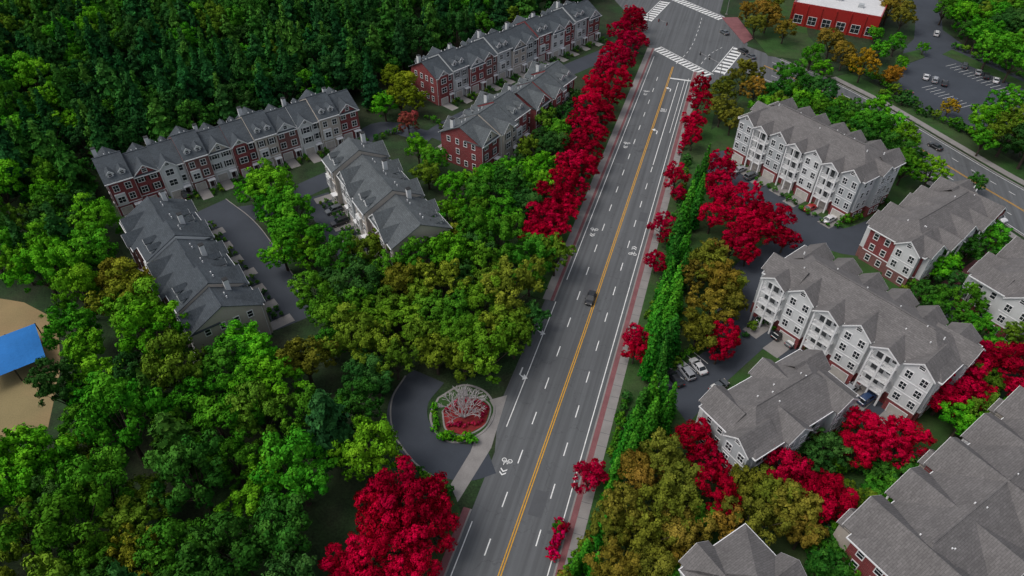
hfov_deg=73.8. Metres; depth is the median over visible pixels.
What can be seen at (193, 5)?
oak tree
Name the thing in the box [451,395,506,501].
driveway apron
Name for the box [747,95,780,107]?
oak tree
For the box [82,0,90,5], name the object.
pine tree
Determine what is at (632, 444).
arborvitae tree
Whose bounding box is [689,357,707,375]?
parked car
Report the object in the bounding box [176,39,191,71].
pine tree
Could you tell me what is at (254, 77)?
oak tree
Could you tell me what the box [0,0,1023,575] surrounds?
ground
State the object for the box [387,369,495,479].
estate driveway
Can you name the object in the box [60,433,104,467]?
oak tree
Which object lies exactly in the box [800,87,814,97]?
oak tree
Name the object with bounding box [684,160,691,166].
shrub
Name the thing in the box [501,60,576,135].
brick townhouse row
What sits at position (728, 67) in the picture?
crosswalk
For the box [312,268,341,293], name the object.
oak tree
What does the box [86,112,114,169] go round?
pine tree
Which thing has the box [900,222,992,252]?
gable walls
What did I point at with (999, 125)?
oak tree
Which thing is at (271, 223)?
oak tree
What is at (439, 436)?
shrub
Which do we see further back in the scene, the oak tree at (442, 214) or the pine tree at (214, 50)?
the pine tree at (214, 50)
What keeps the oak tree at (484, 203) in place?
on the ground at (332, 512)
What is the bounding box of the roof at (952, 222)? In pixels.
[867,176,1005,258]
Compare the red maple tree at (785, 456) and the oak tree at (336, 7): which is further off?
the oak tree at (336, 7)
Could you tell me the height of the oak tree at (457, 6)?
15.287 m
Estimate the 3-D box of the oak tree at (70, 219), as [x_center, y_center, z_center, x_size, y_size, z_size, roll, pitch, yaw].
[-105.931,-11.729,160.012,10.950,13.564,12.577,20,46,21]
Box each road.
[446,53,688,575]
[615,0,675,20]
[663,24,1023,235]
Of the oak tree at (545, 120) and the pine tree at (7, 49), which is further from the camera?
the pine tree at (7, 49)
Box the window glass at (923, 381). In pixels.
[773,290,936,409]
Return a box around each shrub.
[415,466,423,472]
[419,470,427,476]
[430,402,437,410]
[430,424,437,431]
[436,432,442,439]
[440,484,454,496]
[443,430,453,440]
[460,431,467,441]
[465,430,474,439]
[468,434,478,443]
[545,546,558,555]
[545,548,560,562]
[549,538,560,549]
[552,519,561,533]
[552,525,565,539]
[552,536,560,544]
[554,516,563,523]
[557,566,571,575]
[567,549,578,560]
[576,536,594,546]
[584,527,593,543]
[606,445,615,456]
[609,441,618,451]
[612,428,620,436]
[612,432,620,440]
[614,411,626,421]
[614,417,623,426]
[616,407,625,413]
[620,398,628,406]
[621,389,632,402]
[643,309,652,317]
[671,209,680,219]
[673,355,683,366]
[676,201,682,208]
[678,141,686,149]
[679,352,686,359]
[682,153,692,161]
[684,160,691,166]
[684,348,692,355]
[687,344,699,352]
[741,331,749,336]
[747,320,757,330]
[827,456,845,473]
[834,220,842,227]
[837,421,849,430]
[839,213,850,223]
[845,461,861,473]
[847,456,869,472]
[850,215,857,222]
[863,69,871,76]
[870,73,877,80]
[875,73,884,83]
[878,89,886,93]
[880,77,891,87]
[883,89,893,99]
[885,453,898,469]
[890,83,902,94]
[892,458,902,473]
[895,94,908,105]
[900,283,909,288]
[901,89,913,97]
[904,97,914,106]
[906,278,916,287]
[909,95,918,101]
[913,101,923,110]
[922,105,934,116]
[930,109,942,118]
[939,116,947,122]
[947,117,956,126]
[951,117,963,128]
[954,120,968,131]
[962,45,971,52]
[964,126,978,136]
[971,51,978,57]
[987,56,996,63]
[1014,147,1023,157]
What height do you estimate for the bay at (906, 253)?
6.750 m
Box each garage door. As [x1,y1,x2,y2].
[331,189,363,234]
[732,153,842,219]
[765,323,905,417]
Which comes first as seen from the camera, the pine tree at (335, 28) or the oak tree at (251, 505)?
the oak tree at (251, 505)
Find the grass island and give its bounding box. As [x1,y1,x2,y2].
[431,386,492,440]
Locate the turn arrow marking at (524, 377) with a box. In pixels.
[519,367,526,379]
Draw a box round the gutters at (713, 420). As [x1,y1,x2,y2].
[698,349,858,461]
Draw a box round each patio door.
[753,131,835,196]
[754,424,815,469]
[761,283,890,383]
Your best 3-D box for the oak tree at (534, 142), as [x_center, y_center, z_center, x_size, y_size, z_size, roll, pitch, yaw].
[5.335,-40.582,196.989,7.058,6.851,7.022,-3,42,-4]
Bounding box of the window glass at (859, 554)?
[850,551,882,575]
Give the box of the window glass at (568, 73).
[528,73,571,130]
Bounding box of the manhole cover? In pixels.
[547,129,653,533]
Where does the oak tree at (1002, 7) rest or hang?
on the ground at (332, 512)
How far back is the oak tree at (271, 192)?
165.59 m
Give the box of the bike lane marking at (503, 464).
[499,458,512,474]
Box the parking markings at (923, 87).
[669,64,1019,378]
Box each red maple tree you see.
[317,541,374,575]
[339,531,391,575]
[353,489,402,541]
[355,477,402,513]
[361,506,431,574]
[365,455,447,550]
[384,537,442,575]
[409,494,460,553]
[415,481,450,513]
[517,219,551,240]
[525,200,569,233]
[530,175,571,208]
[537,224,563,242]
[541,161,579,192]
[547,189,580,219]
[547,211,571,234]
[554,149,589,173]
[559,521,570,533]
[561,174,590,202]
[562,127,589,152]
[564,149,599,178]
[565,107,599,134]
[571,460,608,494]
[572,88,602,113]
[573,136,603,165]
[580,69,610,97]
[581,118,608,147]
[583,99,616,124]
[584,458,605,478]
[591,55,617,82]
[598,40,626,62]
[599,82,625,104]
[605,65,633,94]
[606,17,632,45]
[614,28,639,50]
[615,46,638,71]
[620,338,647,363]
[622,7,647,32]
[622,322,652,347]
[623,4,646,24]
[625,28,649,55]
[642,248,666,272]
[646,211,675,237]
[656,228,671,247]
[662,160,691,188]
[670,183,686,202]
[670,417,717,459]
[680,109,706,130]
[680,124,702,150]
[685,443,724,472]
[686,87,712,113]
[689,71,711,92]
[693,456,742,514]
[695,198,727,233]
[704,169,731,200]
[705,318,741,351]
[707,337,736,364]
[708,147,737,183]
[708,182,738,207]
[714,227,752,257]
[724,206,761,236]
[726,181,764,209]
[731,240,760,266]
[738,216,777,244]
[744,198,773,222]
[755,201,797,241]
[762,447,812,484]
[772,226,802,252]
[775,457,826,498]
[800,467,840,507]
[801,470,861,523]
[838,405,899,455]
[841,429,878,468]
[864,425,915,471]
[882,415,937,456]
[927,383,968,416]
[938,357,992,396]
[955,375,998,409]
[977,340,1023,387]
[978,339,1010,368]
[1001,376,1023,395]
[1005,343,1023,377]
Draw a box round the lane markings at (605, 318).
[450,57,690,575]
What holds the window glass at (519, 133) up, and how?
in the brick townhouse row at (490, 128)
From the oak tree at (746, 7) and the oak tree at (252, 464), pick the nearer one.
the oak tree at (252, 464)
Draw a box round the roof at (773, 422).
[699,349,858,459]
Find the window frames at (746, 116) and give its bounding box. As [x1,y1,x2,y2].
[734,116,898,217]
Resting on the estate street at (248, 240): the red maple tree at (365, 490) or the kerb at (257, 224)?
the kerb at (257, 224)
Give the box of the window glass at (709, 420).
[700,406,851,466]
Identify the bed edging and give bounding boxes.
[442,397,490,435]
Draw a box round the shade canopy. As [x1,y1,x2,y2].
[0,323,50,380]
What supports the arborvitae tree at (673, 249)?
on the grass verge at (634, 384)
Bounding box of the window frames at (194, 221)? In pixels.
[129,221,260,350]
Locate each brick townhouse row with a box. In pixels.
[90,87,361,216]
[409,0,603,110]
[437,90,530,171]
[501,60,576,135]
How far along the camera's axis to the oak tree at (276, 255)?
155.16 m
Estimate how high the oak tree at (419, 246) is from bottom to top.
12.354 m
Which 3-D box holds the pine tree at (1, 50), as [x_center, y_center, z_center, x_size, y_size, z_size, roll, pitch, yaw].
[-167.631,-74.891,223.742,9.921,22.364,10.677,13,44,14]
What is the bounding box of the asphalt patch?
[528,142,647,517]
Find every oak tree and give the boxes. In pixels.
[0,5,18,24]
[0,13,24,48]
[0,50,36,93]
[0,75,36,117]
[0,111,40,137]
[0,158,30,215]
[0,189,9,213]
[0,226,19,272]
[0,236,67,294]
[0,241,34,285]
[0,422,77,475]
[0,447,41,506]
[0,478,110,570]
[0,495,37,563]
[0,566,18,575]
[1,0,29,24]
[3,0,28,17]
[4,202,35,232]
[6,91,36,117]
[12,27,24,47]
[12,56,53,94]
[14,0,49,20]
[19,110,75,149]
[19,222,59,270]
[19,474,68,521]
[20,551,71,575]
[21,202,65,233]
[23,80,62,112]
[23,155,62,183]
[23,355,85,407]
[27,439,92,499]
[28,174,68,211]
[29,184,71,216]
[29,211,81,238]
[39,237,93,296]
[39,301,103,350]
[40,15,74,42]
[45,3,77,23]
[48,262,103,320]
[51,108,82,148]
[52,445,141,527]
[54,64,94,94]
[54,403,84,443]
[55,189,110,220]
[58,325,105,371]
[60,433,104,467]
[62,43,84,65]
[63,59,94,79]
[63,529,123,575]
[64,221,118,268]
[65,353,124,405]
[66,369,129,426]
[67,78,106,101]
[68,125,90,157]
[68,192,123,249]
[68,556,133,575]
[69,54,89,65]
[69,157,91,174]
[70,96,96,123]
[71,58,96,74]
[72,23,99,41]
[73,497,178,572]
[74,1,111,24]
[74,6,109,30]
[74,24,113,58]
[74,372,177,465]
[79,407,127,447]
[81,257,155,315]
[94,256,138,296]
[97,275,171,343]
[98,12,113,25]
[100,89,116,116]
[103,122,143,152]
[105,0,123,19]
[105,522,173,575]
[109,24,127,55]
[111,351,156,381]
[113,14,153,56]
[113,96,136,130]
[114,299,189,365]
[115,473,178,534]
[122,370,151,412]
[128,107,151,138]
[132,517,218,575]
[137,20,168,43]
[137,85,175,112]
[139,327,211,390]
[140,49,177,83]
[140,53,177,73]
[141,428,228,515]
[142,260,154,294]
[149,406,197,445]
[153,12,171,29]
[153,533,261,575]
[157,86,201,129]
[159,0,187,7]
[160,1,189,13]
[166,22,198,50]
[166,372,224,413]
[170,99,220,129]
[176,1,205,34]
[184,510,276,575]
[186,59,216,85]
[186,334,251,396]
[186,395,265,458]
[188,0,217,28]
[195,0,230,45]
[203,439,263,489]
[210,319,272,366]
[213,472,284,521]
[215,371,261,408]
[218,0,247,9]
[218,37,234,54]
[222,79,254,107]
[225,4,248,39]
[225,380,295,444]
[226,50,253,64]
[227,355,309,409]
[233,22,251,47]
[233,176,267,208]
[233,335,279,385]
[234,99,264,110]
[236,0,269,23]
[237,84,257,101]
[239,43,252,64]
[242,450,284,493]
[244,157,278,183]
[246,165,297,208]
[247,68,271,80]
[249,424,341,513]
[251,57,277,71]
[252,186,289,220]
[253,490,312,567]
[256,229,304,270]
[260,203,304,243]
[261,544,316,575]
[263,39,278,56]
[264,99,281,107]
[267,185,315,222]
[268,71,303,103]
[270,215,332,266]
[273,335,338,382]
[275,383,344,450]
[276,53,303,70]
[287,269,339,314]
[291,234,329,270]
[292,63,312,88]
[292,69,332,94]
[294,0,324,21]
[302,23,312,37]
[302,32,337,67]
[304,53,334,85]
[304,292,362,335]
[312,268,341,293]
[313,230,355,272]
[315,324,348,360]
[318,302,376,357]
[319,254,383,305]
[326,3,342,26]
[326,413,402,481]
[334,376,384,417]
[338,283,378,318]
[340,347,382,386]
[345,252,373,282]
[347,231,383,263]
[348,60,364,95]
[348,319,401,368]
[350,294,397,336]
[352,30,370,57]
[352,363,393,397]
[355,20,377,32]
[356,21,368,49]
[357,25,387,50]
[359,45,382,74]
[362,263,391,294]
[363,0,379,9]
[365,7,382,21]
[366,21,380,28]
[368,14,395,27]
[368,228,389,253]
[369,89,398,121]
[370,248,409,276]
[372,284,406,315]
[372,337,419,379]
[374,295,421,341]
[379,63,400,85]
[379,261,415,299]
[381,53,402,74]
[386,83,410,111]
[388,70,418,100]
[393,0,415,8]
[395,236,438,280]
[397,110,419,133]
[401,85,429,115]
[402,16,421,34]
[403,256,444,290]
[403,312,441,353]
[404,0,422,13]
[404,132,433,163]
[405,23,419,56]
[406,24,438,59]
[406,276,431,304]
[408,159,440,188]
[412,289,455,334]
[413,332,459,374]
[419,0,436,8]
[420,147,449,166]
[423,230,448,264]
[423,258,473,299]
[426,315,463,343]
[427,210,446,249]
[428,230,475,266]
[433,342,489,382]
[434,170,464,198]
[436,199,464,225]
[439,10,473,47]
[439,288,474,326]
[443,287,470,310]
[444,196,468,221]
[448,0,467,31]
[448,314,486,349]
[449,227,496,267]
[450,222,464,239]
[451,256,475,287]
[454,204,476,226]
[454,204,487,240]
[454,274,501,317]
[457,318,518,383]
[459,0,491,9]
[459,240,500,275]
[460,166,479,188]
[462,7,482,28]
[463,174,490,203]
[467,196,488,212]
[472,261,503,290]
[472,310,502,347]
[474,11,494,33]
[474,214,524,250]
[476,162,503,194]
[480,254,545,317]
[481,161,501,181]
[485,188,527,225]
[486,0,509,14]
[490,163,535,198]
[490,244,518,267]
[492,298,534,340]
[493,155,516,168]
[499,312,534,358]
[506,6,520,22]
[509,149,526,163]
[510,256,548,296]
[511,187,544,221]
[512,166,536,189]
[512,234,557,271]
[514,232,546,256]
[515,158,534,170]
[516,134,541,155]
[519,299,551,335]
[520,136,541,150]
[525,169,558,199]
[526,153,545,169]
[532,126,549,140]
[533,150,558,174]
[535,106,556,130]
[535,130,570,167]
[535,166,556,188]
[541,232,577,275]
[545,103,566,127]
[545,118,571,134]
[557,100,573,114]
[560,108,580,133]
[568,87,585,105]
[582,536,641,575]
[590,500,632,547]
[600,479,654,542]
[602,514,678,568]
[617,447,665,495]
[623,527,678,575]
[634,477,703,544]
[638,427,691,479]
[653,454,703,505]
[659,503,721,557]
[662,563,679,575]
[664,542,690,571]
[680,307,717,351]
[681,259,712,291]
[682,284,737,326]
[688,240,733,285]
[688,495,716,531]
[699,237,731,260]
[699,258,741,295]
[708,93,737,126]
[709,75,738,99]
[712,281,749,323]
[712,491,745,539]
[715,269,749,302]
[718,106,743,135]
[721,491,793,547]
[727,58,765,95]
[728,463,765,500]
[738,0,759,24]
[739,75,769,100]
[744,13,767,37]
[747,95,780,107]
[747,463,803,513]
[755,0,784,32]
[761,480,826,542]
[764,0,785,20]
[764,79,791,100]
[771,89,788,101]
[772,59,807,83]
[774,18,797,43]
[777,79,799,96]
[786,512,829,549]
[788,88,815,107]
[791,70,825,92]
[791,94,811,108]
[794,441,832,477]
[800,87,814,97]
[801,42,825,70]
[803,427,853,473]
[804,540,838,571]
[804,546,851,575]
[808,89,825,110]
[809,97,833,113]
[810,59,833,75]
[811,75,840,102]
[815,26,850,58]
[817,525,839,549]
[820,97,849,113]
[825,105,843,123]
[828,114,845,125]
[830,520,838,536]
[831,40,857,70]
[836,93,855,109]
[836,545,861,575]
[838,110,856,122]
[839,97,866,121]
[839,478,877,514]
[846,116,874,139]
[846,123,855,131]
[847,108,870,121]
[848,47,881,82]
[855,110,892,138]
[860,473,893,501]
[861,456,889,486]
[862,94,893,112]
[862,129,882,142]
[868,25,884,42]
[869,39,891,58]
[869,128,912,149]
[872,110,889,130]
[872,470,899,493]
[879,0,903,24]
[880,118,897,132]
[881,65,906,83]
[885,111,908,127]
[886,32,906,56]
[888,121,921,144]
[888,457,920,479]
[890,0,919,31]
[895,55,909,68]
[896,154,921,185]
[900,146,917,169]
[903,140,917,151]
[909,154,953,185]
[911,147,927,162]
[911,279,938,301]
[916,42,931,54]
[918,292,954,315]
[919,302,950,324]
[929,249,964,283]
[933,0,957,24]
[933,265,967,291]
[934,283,952,302]
[938,399,983,437]
[939,98,961,116]
[946,304,979,324]
[949,0,993,36]
[949,281,990,317]
[955,234,998,266]
[958,19,987,45]
[959,0,986,20]
[962,310,1000,340]
[965,14,998,53]
[967,171,988,189]
[968,101,1021,134]
[970,0,991,18]
[970,392,1000,420]
[971,123,1000,155]
[971,362,1005,396]
[973,29,1012,69]
[976,219,1013,254]
[983,83,1023,114]
[985,336,1010,347]
[986,0,1011,17]
[986,20,1005,50]
[986,111,1023,156]
[988,12,1017,32]
[993,0,1014,11]
[994,31,1022,54]
[994,42,1023,82]
[998,321,1023,344]
[999,122,1023,169]
[1001,6,1023,29]
[1001,11,1023,37]
[1008,104,1023,136]
[1011,0,1023,8]
[1016,29,1023,44]
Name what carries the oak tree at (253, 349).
on the ground at (332, 512)
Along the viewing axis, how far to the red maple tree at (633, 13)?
262.99 m
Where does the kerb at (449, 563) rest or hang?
on the ground at (332, 512)
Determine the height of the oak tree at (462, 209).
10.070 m
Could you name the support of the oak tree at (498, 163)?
on the ground at (332, 512)
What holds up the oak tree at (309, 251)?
on the ground at (332, 512)
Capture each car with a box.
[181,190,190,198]
[324,203,343,215]
[330,215,348,227]
[585,290,595,305]
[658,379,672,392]
[666,369,684,387]
[677,362,695,380]
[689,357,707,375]
[708,378,729,389]
[719,29,729,34]
[734,165,746,173]
[737,48,748,54]
[743,171,758,180]
[745,53,756,58]
[754,316,765,324]
[770,330,782,340]
[784,339,794,348]
[803,203,816,211]
[822,214,837,222]
[847,381,860,391]
[856,390,876,406]
[922,74,929,79]
[927,142,943,150]
[931,76,938,83]
[933,30,939,36]
[941,80,948,86]
[961,62,968,68]
[974,69,982,75]
[982,72,990,79]
[992,77,998,83]
[1000,214,1007,222]
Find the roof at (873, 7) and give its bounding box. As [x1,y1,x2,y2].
[796,0,884,15]
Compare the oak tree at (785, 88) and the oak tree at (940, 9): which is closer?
the oak tree at (785, 88)
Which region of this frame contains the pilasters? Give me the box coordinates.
[790,3,867,37]
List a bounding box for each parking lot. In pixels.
[668,324,767,421]
[897,31,1023,129]
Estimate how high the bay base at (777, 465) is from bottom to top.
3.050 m
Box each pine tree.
[0,22,19,50]
[0,30,18,83]
[0,41,15,76]
[0,65,24,92]
[0,69,38,119]
[0,118,23,149]
[0,134,35,203]
[0,212,26,257]
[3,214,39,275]
[5,118,36,170]
[9,0,24,41]
[15,30,29,55]
[16,99,64,152]
[24,19,40,45]
[24,37,35,80]
[26,35,43,60]
[26,118,65,185]
[28,87,46,116]
[30,0,52,29]
[30,5,54,40]
[31,0,50,20]
[31,22,53,54]
[32,87,69,143]
[35,40,62,76]
[36,68,61,115]
[40,201,91,270]
[41,117,67,151]
[46,0,66,14]
[46,37,68,69]
[46,129,99,193]
[48,11,71,58]
[50,62,92,124]
[58,0,74,41]
[63,0,76,20]
[71,104,89,153]
[72,22,92,62]
[74,0,95,30]
[77,98,106,167]
[78,62,99,111]
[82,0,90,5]
[82,16,103,73]
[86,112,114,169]
[87,40,105,75]
[90,91,124,144]
[91,53,114,115]
[92,0,111,13]
[92,104,124,153]
[95,56,123,111]
[97,11,127,57]
[97,23,119,60]
[98,40,120,79]
[107,558,147,575]
[108,0,123,31]
[109,69,140,134]
[112,46,128,68]
[113,54,145,90]
[119,67,128,91]
[122,10,139,55]
[122,71,147,141]
[123,0,145,23]
[124,50,149,91]
[130,70,144,90]
[134,25,163,75]
[135,367,176,434]
[138,0,152,19]
[146,8,166,49]
[146,71,157,88]
[146,97,178,141]
[146,411,212,486]
[151,0,166,30]
[152,65,176,115]
[158,48,177,98]
[159,27,170,56]
[166,0,197,52]
[167,31,177,55]
[174,0,206,37]
[175,27,197,54]
[175,54,214,123]
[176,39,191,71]
[176,48,190,62]
[176,54,208,114]
[188,6,210,59]
[188,46,206,98]
[196,48,234,114]
[197,26,214,65]
[206,14,225,64]
[212,36,234,77]
[212,71,233,125]
[213,39,228,67]
[215,83,237,124]
[216,54,238,113]
[219,14,244,51]
[228,44,236,75]
[232,37,255,99]
[235,40,252,75]
[246,5,264,46]
[247,33,265,68]
[251,56,278,101]
[253,62,276,110]
[256,4,267,28]
[259,10,267,43]
[263,31,278,73]
[264,18,276,43]
[267,9,279,30]
[268,0,279,10]
[270,3,279,23]
[275,19,287,51]
[275,34,294,92]
[278,3,289,42]
[279,46,297,103]
[282,0,304,31]
[286,20,306,68]
[293,0,309,29]
[296,21,305,59]
[298,0,310,22]
[302,27,320,66]
[305,388,356,472]
[309,8,313,25]
[309,63,326,93]
[311,2,324,37]
[316,0,325,20]
[318,20,327,34]
[318,44,334,79]
[321,0,336,34]
[325,32,336,52]
[328,3,342,49]
[330,45,354,90]
[334,0,341,17]
[338,27,358,67]
[339,0,358,30]
[340,36,362,91]
[344,0,354,29]
[344,19,360,50]
[350,0,366,26]
[356,0,365,18]
[361,47,385,107]
[364,0,375,22]
[365,24,388,80]
[379,0,395,54]
[380,0,395,10]
[391,22,413,70]
[392,0,413,68]
[398,0,408,24]
[404,0,415,24]
[418,6,428,50]
[420,0,428,15]
[422,1,447,51]
[434,0,448,38]
[435,6,447,50]
[445,2,459,46]
[465,1,477,39]
[472,0,485,29]
[489,0,509,30]
[508,0,523,12]
[516,0,539,17]
[534,0,540,14]
[543,0,560,8]
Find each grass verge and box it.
[406,523,452,575]
[425,473,460,516]
[521,54,643,298]
[579,87,718,575]
[738,0,831,63]
[836,73,1023,179]
[894,49,924,65]
[943,49,1023,88]
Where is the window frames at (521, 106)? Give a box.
[447,106,525,168]
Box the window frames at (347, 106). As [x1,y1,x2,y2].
[106,106,356,207]
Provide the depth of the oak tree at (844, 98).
211.44 m
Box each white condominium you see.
[725,98,905,227]
[743,243,985,424]
[953,236,1023,343]
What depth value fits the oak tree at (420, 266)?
148.24 m
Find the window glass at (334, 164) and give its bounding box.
[327,164,431,261]
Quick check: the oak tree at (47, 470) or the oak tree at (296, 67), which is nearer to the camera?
the oak tree at (47, 470)
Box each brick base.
[698,431,819,484]
[858,249,913,286]
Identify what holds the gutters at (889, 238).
attached to the bay at (906, 253)
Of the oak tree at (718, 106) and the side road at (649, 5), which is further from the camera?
the side road at (649, 5)
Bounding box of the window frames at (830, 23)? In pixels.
[793,14,871,36]
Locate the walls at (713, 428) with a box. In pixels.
[700,412,826,469]
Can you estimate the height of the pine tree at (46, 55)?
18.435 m
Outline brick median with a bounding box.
[722,17,752,43]
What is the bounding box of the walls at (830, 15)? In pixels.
[789,4,884,39]
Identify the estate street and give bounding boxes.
[196,199,310,329]
[209,172,328,224]
[306,192,367,260]
[354,122,435,141]
[427,48,619,140]
[708,150,868,254]
[717,222,839,322]
[719,306,899,432]
[913,0,942,49]
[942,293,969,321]
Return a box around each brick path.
[882,448,926,491]
[939,248,997,285]
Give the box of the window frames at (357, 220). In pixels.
[326,157,442,262]
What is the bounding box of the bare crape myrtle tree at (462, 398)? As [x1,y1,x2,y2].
[438,385,486,422]
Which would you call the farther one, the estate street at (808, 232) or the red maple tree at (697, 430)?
the estate street at (808, 232)
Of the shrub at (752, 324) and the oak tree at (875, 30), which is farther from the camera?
the oak tree at (875, 30)
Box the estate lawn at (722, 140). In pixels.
[628,92,1011,575]
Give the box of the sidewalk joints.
[572,106,689,550]
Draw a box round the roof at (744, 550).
[679,524,806,575]
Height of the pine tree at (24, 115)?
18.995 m
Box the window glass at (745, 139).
[735,117,897,216]
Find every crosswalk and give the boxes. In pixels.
[644,1,669,20]
[654,47,711,75]
[673,0,722,19]
[712,47,740,74]
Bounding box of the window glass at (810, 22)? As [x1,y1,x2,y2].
[793,14,871,35]
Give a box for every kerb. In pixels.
[226,199,296,279]
[390,376,438,478]
[429,384,494,442]
[444,509,471,575]
[553,48,654,300]
[553,72,693,575]
[747,72,1023,236]
[782,59,1023,188]
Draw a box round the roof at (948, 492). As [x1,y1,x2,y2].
[837,386,1023,575]
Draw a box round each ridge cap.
[755,372,811,406]
[918,191,968,219]
[932,465,1023,543]
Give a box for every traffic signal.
[645,14,667,31]
[700,52,722,77]
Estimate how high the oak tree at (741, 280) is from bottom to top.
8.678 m
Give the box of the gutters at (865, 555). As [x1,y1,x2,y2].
[846,417,1003,575]
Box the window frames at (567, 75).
[528,75,572,131]
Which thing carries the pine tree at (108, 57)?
on the ground at (332, 512)
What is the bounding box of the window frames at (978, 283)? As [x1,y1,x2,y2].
[963,283,1023,341]
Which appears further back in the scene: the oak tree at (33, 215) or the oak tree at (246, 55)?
the oak tree at (246, 55)
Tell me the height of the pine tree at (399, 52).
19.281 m
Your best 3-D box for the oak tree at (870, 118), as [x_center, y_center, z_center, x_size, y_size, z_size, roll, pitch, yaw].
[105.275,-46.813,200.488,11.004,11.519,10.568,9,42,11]
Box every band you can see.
[695,414,846,467]
[859,237,985,278]
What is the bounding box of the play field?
[0,299,59,436]
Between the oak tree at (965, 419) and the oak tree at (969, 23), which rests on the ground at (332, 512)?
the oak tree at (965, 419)
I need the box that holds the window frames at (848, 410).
[699,401,853,475]
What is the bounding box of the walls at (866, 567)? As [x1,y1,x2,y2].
[842,543,884,575]
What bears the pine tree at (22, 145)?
on the ground at (332, 512)
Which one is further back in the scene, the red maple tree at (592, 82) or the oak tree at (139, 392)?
the red maple tree at (592, 82)
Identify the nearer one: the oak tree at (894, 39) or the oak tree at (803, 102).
the oak tree at (803, 102)
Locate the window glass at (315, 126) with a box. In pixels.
[108,107,356,202]
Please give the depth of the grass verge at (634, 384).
152.67 m
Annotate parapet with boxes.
[794,0,887,18]
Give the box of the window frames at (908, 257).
[863,211,1002,284]
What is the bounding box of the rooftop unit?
[837,0,864,7]
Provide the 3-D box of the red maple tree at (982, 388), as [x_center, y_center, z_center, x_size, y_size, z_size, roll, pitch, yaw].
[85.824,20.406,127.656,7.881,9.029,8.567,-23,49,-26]
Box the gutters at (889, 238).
[867,225,959,259]
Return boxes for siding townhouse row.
[119,189,294,362]
[314,131,452,266]
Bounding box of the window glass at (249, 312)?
[205,310,252,347]
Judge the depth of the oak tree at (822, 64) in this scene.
232.22 m
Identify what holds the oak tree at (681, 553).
on the estate lawn at (722, 140)
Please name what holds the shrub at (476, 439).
on the ground at (332, 512)
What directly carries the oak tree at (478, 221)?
on the ground at (332, 512)
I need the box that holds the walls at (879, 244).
[863,229,976,276]
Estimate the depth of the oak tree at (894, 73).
227.61 m
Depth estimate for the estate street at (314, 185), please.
179.86 m
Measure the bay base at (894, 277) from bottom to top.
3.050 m
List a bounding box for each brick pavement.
[436,507,469,575]
[551,48,653,300]
[555,72,696,575]
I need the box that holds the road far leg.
[701,0,722,12]
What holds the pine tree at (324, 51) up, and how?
on the ground at (332, 512)
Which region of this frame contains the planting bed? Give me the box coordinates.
[443,399,489,434]
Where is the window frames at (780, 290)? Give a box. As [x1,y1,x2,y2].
[772,290,979,417]
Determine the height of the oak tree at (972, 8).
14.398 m
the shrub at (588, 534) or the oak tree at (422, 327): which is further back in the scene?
the oak tree at (422, 327)
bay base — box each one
[722,425,840,475]
[855,237,986,288]
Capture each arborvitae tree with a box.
[569,552,581,575]
[578,538,593,573]
[585,551,602,575]
[590,515,608,549]
[597,477,612,505]
[603,457,622,489]
[609,429,629,465]
[617,404,640,441]
[623,433,637,476]
[624,386,649,429]
[630,418,644,450]
[637,332,658,381]
[637,402,657,460]
[641,307,663,360]
[642,370,659,413]
[642,396,659,438]
[644,281,669,331]
[650,267,670,314]
[653,256,675,298]
[655,339,667,384]
[656,319,674,369]
[656,374,669,411]
[656,393,672,439]
[659,293,677,331]
[661,230,679,276]
[665,210,684,255]
[668,313,681,357]
[669,264,683,310]
[669,381,677,418]
[671,195,690,237]
[671,276,683,325]
[674,251,689,293]
[677,179,695,217]
[677,235,686,263]
[680,229,691,265]
[684,205,691,234]
[686,164,699,199]
[690,188,701,229]
[693,173,705,210]
[698,143,711,187]
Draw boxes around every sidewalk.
[543,48,651,299]
[565,72,701,570]
[784,95,1019,238]
[832,77,1023,184]
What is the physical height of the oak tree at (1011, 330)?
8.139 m
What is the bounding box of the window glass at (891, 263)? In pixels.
[864,217,1000,283]
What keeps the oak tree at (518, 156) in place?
on the ground at (332, 512)
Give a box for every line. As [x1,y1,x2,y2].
[498,67,673,575]
[769,67,1022,210]
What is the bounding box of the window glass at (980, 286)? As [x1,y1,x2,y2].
[968,284,1023,340]
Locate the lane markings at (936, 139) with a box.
[765,60,1022,233]
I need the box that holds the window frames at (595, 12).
[414,12,598,101]
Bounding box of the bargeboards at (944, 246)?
[866,180,1007,259]
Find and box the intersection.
[640,0,747,86]
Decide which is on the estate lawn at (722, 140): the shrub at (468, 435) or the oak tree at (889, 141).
the oak tree at (889, 141)
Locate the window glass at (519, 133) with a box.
[447,105,525,165]
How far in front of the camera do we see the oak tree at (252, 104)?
205.62 m
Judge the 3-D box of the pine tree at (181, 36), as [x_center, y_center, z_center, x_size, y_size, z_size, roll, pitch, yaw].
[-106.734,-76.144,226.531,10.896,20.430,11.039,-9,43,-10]
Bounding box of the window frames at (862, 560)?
[849,550,883,575]
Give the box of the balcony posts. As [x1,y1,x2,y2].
[934,224,992,275]
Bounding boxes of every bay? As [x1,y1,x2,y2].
[696,403,702,422]
[720,375,855,476]
[828,412,1002,549]
[860,224,975,279]
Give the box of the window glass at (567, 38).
[415,12,597,100]
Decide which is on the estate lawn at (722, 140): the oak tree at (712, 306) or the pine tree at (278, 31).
the oak tree at (712, 306)
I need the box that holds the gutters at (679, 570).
[678,523,774,575]
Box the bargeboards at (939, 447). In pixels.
[836,387,1017,522]
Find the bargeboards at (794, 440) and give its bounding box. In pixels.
[699,360,859,459]
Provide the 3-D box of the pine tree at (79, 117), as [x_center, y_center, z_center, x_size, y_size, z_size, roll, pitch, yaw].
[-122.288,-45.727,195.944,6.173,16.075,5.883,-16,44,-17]

